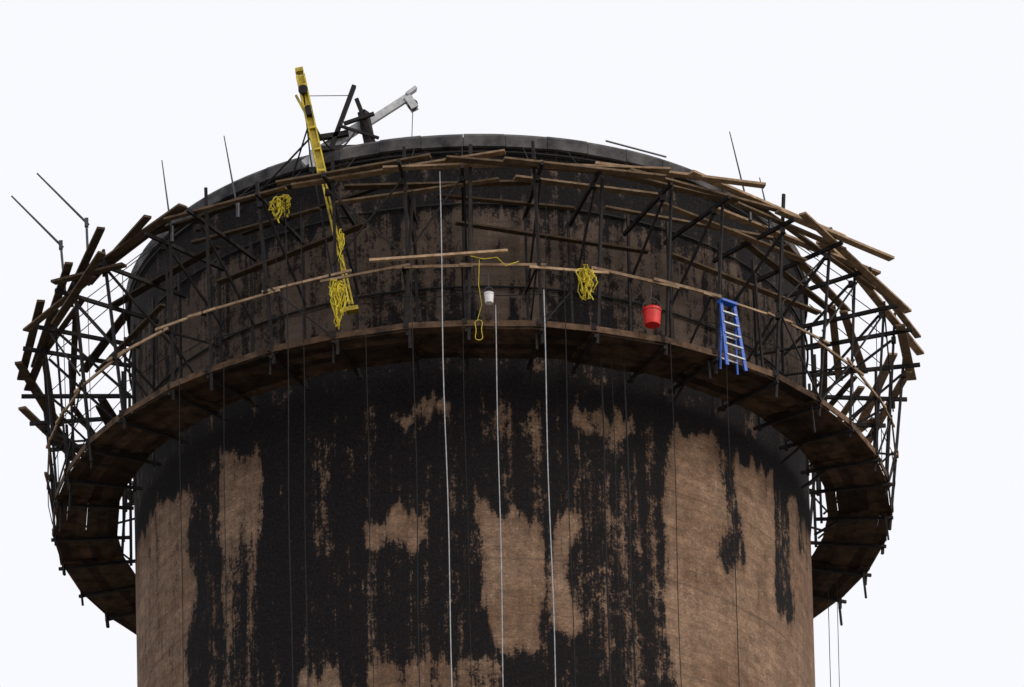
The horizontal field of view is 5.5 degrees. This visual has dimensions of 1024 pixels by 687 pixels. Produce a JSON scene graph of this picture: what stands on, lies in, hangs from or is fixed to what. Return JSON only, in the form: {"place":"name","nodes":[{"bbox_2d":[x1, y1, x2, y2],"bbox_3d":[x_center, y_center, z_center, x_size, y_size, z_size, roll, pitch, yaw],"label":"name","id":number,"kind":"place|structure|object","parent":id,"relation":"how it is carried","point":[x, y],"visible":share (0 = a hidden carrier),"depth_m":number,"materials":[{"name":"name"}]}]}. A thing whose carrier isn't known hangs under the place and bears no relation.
{"place":"outdoors","nodes":[
{"label":"outdoors","id":0,"kind":"place"},
{"bbox_2d":[0,0,1023,686],"label":"sky","id":1,"kind":"structure","parent":0,"point":[897,126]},
{"label":"ground","id":2,"kind":"structure","parent":0,"visible":0},
{"bbox_2d":[125,134,814,686],"bbox_3d":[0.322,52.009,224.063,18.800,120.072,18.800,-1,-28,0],"label":"concrete chimney","id":3,"kind":"object","parent":2,"relation":"on","point":[319,460],"visible":0.88,"depth_m":242.48,"materials":[{"name":"black concrete"}]},
{"bbox_2d":[301,84,417,171],"bbox_3d":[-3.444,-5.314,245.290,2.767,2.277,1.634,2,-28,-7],"label":"davit arm","id":4,"kind":"object","parent":3,"relation":"attached to","point":[365,120],"visible":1,"depth_m":245.66},
{"bbox_2d":[240,66,358,314],"bbox_3d":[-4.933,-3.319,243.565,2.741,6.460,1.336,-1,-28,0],"label":"hoist mast","id":5,"kind":"object","parent":4,"relation":"attached to","point":[312,131],"visible":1,"depth_m":243.86,"materials":[{"name":"yellow metal"}]},
{"bbox_2d":[15,140,923,633],"bbox_3d":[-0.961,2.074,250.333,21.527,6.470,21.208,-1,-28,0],"label":"suspended scaffold","id":6,"kind":"object","parent":3,"relation":"attached to","point":[109,458],"visible":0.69,"depth_m":244.62,"materials":[{"name":"wood"}]},
{"bbox_2d":[11,196,65,299],"bbox_3d":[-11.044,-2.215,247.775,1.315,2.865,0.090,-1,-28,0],"label":"lightning rod","id":7,"kind":"object","parent":6,"relation":"attached to","point":[60,244],"visible":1,"depth_m":247.88,"materials":[{"name":"metal"}]},
{"bbox_2d":[37,173,89,285],"bbox_3d":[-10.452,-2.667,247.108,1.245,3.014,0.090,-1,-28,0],"label":"lightning rod","id":8,"kind":"object","parent":6,"relation":"attached to","point":[86,221],"visible":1,"depth_m":247.26,"materials":[{"name":"metal"}]},
{"bbox_2d":[161,160,173,242],"bbox_3d":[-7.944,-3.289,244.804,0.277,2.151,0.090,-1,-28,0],"label":"lightning rod","id":9,"kind":"object","parent":6,"relation":"attached to","point":[171,234],"visible":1,"depth_m":244.52,"materials":[{"name":"metal"}]},
{"bbox_2d":[179,381,183,686],"bbox_3d":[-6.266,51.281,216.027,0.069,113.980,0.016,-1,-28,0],"label":"hanging cable","id":10,"kind":"object","parent":6,"relation":"hanging from","point":[181,518],"visible":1,"depth_m":240.93,"materials":[{"name":"grey metal"}]},
{"bbox_2d":[223,364,226,674],"bbox_3d":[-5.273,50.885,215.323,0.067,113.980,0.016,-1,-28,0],"label":"hanging cable","id":11,"kind":"object","parent":6,"relation":"hanging from","point":[225,550],"visible":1,"depth_m":239.61,"materials":[{"name":"grey metal"}]},
{"bbox_2d":[224,136,239,217],"bbox_3d":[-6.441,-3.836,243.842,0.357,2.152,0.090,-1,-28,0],"label":"lightning rod","id":12,"kind":"object","parent":6,"relation":"attached to","point":[237,210],"visible":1,"depth_m":243.67,"materials":[{"name":"metal"}]},
{"bbox_2d":[268,194,290,222],"bbox_3d":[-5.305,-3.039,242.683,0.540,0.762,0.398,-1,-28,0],"label":"rope coil","id":13,"kind":"object","parent":6,"relation":"attached to","point":[278,202],"visible":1,"depth_m":242.69,"materials":[{"name":"yellow fabric"}]},
{"bbox_2d":[285,201,292,686],"bbox_3d":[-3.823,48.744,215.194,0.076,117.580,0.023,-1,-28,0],"label":"hanging cable","id":14,"kind":"object","parent":6,"relation":"hanging from","point":[288,443],"visible":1,"depth_m":239.64,"materials":[{"name":"grey metal"}]},
{"bbox_2d":[300,199,308,686],"bbox_3d":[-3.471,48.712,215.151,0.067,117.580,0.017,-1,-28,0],"label":"hanging cable","id":15,"kind":"object","parent":6,"relation":"hanging from","point":[304,442],"visible":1,"depth_m":239.62,"materials":[{"name":"grey metal"}]},
{"bbox_2d":[329,279,348,328],"bbox_3d":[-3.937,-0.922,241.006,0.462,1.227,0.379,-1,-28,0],"label":"rope coil","id":16,"kind":"object","parent":6,"relation":"attached to","point":[335,290],"visible":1,"depth_m":241.01,"materials":[{"name":"yellow fabric"}]},
{"bbox_2d":[338,229,344,266],"bbox_3d":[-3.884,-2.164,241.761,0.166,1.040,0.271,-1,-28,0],"label":"rope coil","id":17,"kind":"object","parent":6,"relation":"attached to","point":[340,235],"visible":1,"depth_m":241.75,"materials":[{"name":"yellow fabric"}]},
{"bbox_2d":[365,334,373,685],"bbox_3d":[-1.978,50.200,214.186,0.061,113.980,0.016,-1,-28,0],"label":"hanging cable","id":18,"kind":"object","parent":6,"relation":"hanging from","point":[369,512],"visible":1,"depth_m":238.57,"materials":[{"name":"grey metal"}]},
{"bbox_2d":[411,264,419,686],"bbox_3d":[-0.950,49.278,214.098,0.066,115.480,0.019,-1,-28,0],"label":"hanging cable","id":19,"kind":"object","parent":6,"relation":"hanging from","point":[416,476],"visible":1,"depth_m":238.46,"materials":[{"name":"grey metal"}]},
{"bbox_2d":[439,171,451,686],"bbox_3d":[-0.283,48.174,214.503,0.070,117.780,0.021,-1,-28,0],"label":"hanging rope","id":20,"kind":"object","parent":6,"relation":"hanging from","point":[445,428],"visible":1,"depth_m":238.84,"materials":[{"name":"grey fabric"}]},
{"bbox_2d":[463,331,471,686],"bbox_3d":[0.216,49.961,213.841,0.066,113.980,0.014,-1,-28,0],"label":"hanging cable","id":21,"kind":"object","parent":6,"relation":"hanging from","point":[467,502],"visible":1,"depth_m":238.25,"materials":[{"name":"grey metal"}]},
{"bbox_2d":[484,274,493,304],"bbox_3d":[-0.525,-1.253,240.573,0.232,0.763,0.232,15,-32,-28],"label":"bucket","id":22,"kind":"object","parent":6,"relation":"hanging from","point":[489,296],"visible":1,"depth_m":240.40,"materials":[{"name":"white plastic"}]},
{"bbox_2d":[471,256,518,339],"bbox_3d":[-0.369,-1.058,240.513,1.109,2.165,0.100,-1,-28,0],"label":"yellow rope","id":23,"kind":"object","parent":6,"relation":"attached to","point":[479,290],"visible":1,"depth_m":240.68,"materials":[{"name":"yellow fabric"}]},
{"bbox_2d":[495,305,503,686],"bbox_3d":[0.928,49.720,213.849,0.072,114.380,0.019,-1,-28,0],"label":"hanging rope","id":24,"kind":"object","parent":6,"relation":"hanging from","point":[499,496],"visible":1,"depth_m":238.21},
{"bbox_2d":[543,289,555,686],"bbox_3d":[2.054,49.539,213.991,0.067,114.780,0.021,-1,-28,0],"label":"hanging rope","id":25,"kind":"object","parent":6,"relation":"hanging from","point":[548,487],"visible":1,"depth_m":238.36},
{"bbox_2d":[563,269,575,686],"bbox_3d":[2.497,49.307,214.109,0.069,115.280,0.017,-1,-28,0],"label":"hanging cable","id":26,"kind":"object","parent":6,"relation":"hanging from","point":[568,478],"visible":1,"depth_m":238.44,"materials":[{"name":"grey metal"}]},
{"bbox_2d":[575,264,597,300],"bbox_3d":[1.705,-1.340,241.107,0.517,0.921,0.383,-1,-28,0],"label":"rope coil","id":27,"kind":"object","parent":6,"relation":"hanging from","point":[584,272],"visible":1,"depth_m":241.09,"materials":[{"name":"yellow fabric"}]},
{"bbox_2d":[600,352,610,686],"bbox_3d":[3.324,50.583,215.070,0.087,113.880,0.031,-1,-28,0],"label":"hanging cable","id":28,"kind":"object","parent":6,"relation":"hanging from","point":[605,519],"visible":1,"depth_m":239.61,"materials":[{"name":"grey metal"}]},
{"bbox_2d":[610,354,621,677],"bbox_3d":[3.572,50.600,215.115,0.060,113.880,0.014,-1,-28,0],"label":"hanging cable","id":29,"kind":"object","parent":6,"relation":"hanging from","point":[616,518],"visible":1,"depth_m":239.68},
{"bbox_2d":[623,355,636,686],"bbox_3d":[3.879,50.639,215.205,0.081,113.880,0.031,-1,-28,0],"label":"hanging cable","id":30,"kind":"object","parent":6,"relation":"hanging from","point":[629,521],"visible":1,"depth_m":239.70,"materials":[{"name":"grey metal"}]},
{"bbox_2d":[642,285,661,328],"bbox_3d":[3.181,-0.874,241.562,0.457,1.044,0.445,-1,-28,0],"label":"bucket","id":31,"kind":"object","parent":6,"relation":"hanging from","point":[652,314],"visible":1,"depth_m":241.30,"materials":[{"name":"red plastic"}]},
{"bbox_2d":[670,341,681,686],"bbox_3d":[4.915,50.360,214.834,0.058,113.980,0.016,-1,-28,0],"label":"hanging cable","id":32,"kind":"object","parent":6,"relation":"hanging from","point":[676,514],"visible":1,"depth_m":239.30,"materials":[{"name":"grey metal"}]},
{"bbox_2d":[717,298,747,374],"bbox_3d":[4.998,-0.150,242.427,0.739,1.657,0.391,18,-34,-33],"label":"stepladder","id":33,"kind":"object","parent":6,"relation":"attached to","point":[721,302],"visible":1,"depth_m":242.34,"materials":[{"name":"metal"}]},
{"bbox_2d":[726,365,739,686],"bbox_3d":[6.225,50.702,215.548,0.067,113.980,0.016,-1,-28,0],"label":"hanging cable","id":34,"kind":"object","parent":6,"relation":"hanging from","point":[733,527],"visible":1,"depth_m":240.03,"materials":[{"name":"grey metal"}]},
{"bbox_2d":[729,131,751,221],"bbox_3d":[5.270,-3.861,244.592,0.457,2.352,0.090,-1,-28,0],"label":"lightning rod","id":35,"kind":"object","parent":6,"relation":"attached to","point":[749,215],"visible":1,"depth_m":244.57,"materials":[{"name":"metal"}]},
{"bbox_2d":[759,177,771,229],"bbox_3d":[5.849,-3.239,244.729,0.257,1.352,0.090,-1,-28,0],"label":"lightning rod","id":36,"kind":"object","parent":6,"relation":"attached to","point":[769,223],"visible":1,"depth_m":244.49,"materials":[{"name":"metal"}]},
{"bbox_2d":[827,567,830,686],"bbox_3d":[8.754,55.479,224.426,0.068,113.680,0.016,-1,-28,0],"label":"hanging cable","id":37,"kind":"object","parent":6,"relation":"hanging from","point":[828,621],"visible":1,"depth_m":250.12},
{"bbox_2d":[835,563,839,686],"bbox_3d":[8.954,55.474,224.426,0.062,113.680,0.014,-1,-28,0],"label":"hanging cable","id":38,"kind":"object","parent":6,"relation":"hanging from","point":[837,623],"visible":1,"depth_m":250.17,"materials":[{"name":"grey metal"}]},
{"bbox_2d":[605,140,666,157],"bbox_3d":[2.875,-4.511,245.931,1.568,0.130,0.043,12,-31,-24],"label":"scaffold pole","id":39,"kind":"object","parent":3,"relation":"on","point":[635,148],"visible":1,"depth_m":245.91,"materials":[{"name":"metal"}]}
]}

